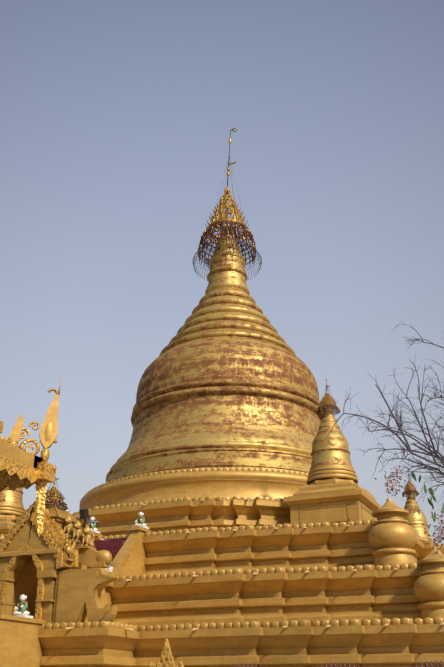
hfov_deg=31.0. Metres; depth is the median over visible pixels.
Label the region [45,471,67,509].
spire finial
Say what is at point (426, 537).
stupa rings
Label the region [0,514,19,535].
stupa pedestal
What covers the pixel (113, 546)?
stair steps
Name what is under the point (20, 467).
walkway pavilion roof
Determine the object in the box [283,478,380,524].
stupa pedestal
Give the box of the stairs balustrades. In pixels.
[0,526,150,666]
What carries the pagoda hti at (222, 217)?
on the pagoda bell at (227, 380)
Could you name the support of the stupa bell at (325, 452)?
on the stupa rings at (331, 471)
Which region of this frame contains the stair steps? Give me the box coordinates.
[87,537,127,568]
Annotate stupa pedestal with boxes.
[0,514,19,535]
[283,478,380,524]
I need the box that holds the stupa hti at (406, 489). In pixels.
[402,472,418,496]
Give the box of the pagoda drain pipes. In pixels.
[65,499,443,630]
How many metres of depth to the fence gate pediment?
20.57 m
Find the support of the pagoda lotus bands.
on the pagoda terraces
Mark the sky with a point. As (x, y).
(117, 117)
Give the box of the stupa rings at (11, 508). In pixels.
[0,502,24,515]
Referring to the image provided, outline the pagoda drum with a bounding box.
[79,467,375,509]
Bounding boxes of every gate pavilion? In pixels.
[0,485,117,623]
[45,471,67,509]
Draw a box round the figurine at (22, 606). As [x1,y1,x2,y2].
[11,594,32,617]
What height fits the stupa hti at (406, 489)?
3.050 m
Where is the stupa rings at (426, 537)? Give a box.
[420,535,432,542]
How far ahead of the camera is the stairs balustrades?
37.55 m
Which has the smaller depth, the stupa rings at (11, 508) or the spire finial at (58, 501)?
the spire finial at (58, 501)
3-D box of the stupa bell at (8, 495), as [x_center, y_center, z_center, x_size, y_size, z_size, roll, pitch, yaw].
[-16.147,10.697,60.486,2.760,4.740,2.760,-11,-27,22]
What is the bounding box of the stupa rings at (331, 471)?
[306,464,357,484]
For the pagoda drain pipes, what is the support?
on the pagoda terraces
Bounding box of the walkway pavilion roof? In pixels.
[0,377,61,535]
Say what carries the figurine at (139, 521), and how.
on the stairs balustrades
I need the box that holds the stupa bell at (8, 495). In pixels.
[0,487,23,506]
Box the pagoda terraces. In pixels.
[38,496,443,666]
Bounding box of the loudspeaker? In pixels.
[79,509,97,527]
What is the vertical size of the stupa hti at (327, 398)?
3.050 m
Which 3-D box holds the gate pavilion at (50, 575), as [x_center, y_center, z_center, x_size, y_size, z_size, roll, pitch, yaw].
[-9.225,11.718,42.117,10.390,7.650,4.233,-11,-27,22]
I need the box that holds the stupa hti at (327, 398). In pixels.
[316,378,339,415]
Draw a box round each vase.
[368,498,416,565]
[414,546,443,618]
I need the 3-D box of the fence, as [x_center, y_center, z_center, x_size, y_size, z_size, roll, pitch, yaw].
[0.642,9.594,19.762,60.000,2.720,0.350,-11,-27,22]
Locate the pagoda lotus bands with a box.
[41,496,443,630]
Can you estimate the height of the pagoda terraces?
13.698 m
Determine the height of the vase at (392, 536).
3.696 m
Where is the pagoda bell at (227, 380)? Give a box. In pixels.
[106,227,322,482]
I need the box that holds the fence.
[82,661,442,666]
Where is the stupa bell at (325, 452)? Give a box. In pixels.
[310,402,353,468]
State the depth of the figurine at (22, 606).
37.59 m
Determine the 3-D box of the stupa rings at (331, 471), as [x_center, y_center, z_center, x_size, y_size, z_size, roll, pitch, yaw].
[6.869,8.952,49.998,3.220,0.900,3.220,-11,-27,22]
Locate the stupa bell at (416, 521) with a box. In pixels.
[404,486,428,535]
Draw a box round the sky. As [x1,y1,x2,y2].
[0,0,443,545]
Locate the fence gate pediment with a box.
[149,639,183,666]
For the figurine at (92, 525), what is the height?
1.055 m
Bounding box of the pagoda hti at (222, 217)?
[192,128,261,280]
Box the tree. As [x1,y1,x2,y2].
[324,321,443,555]

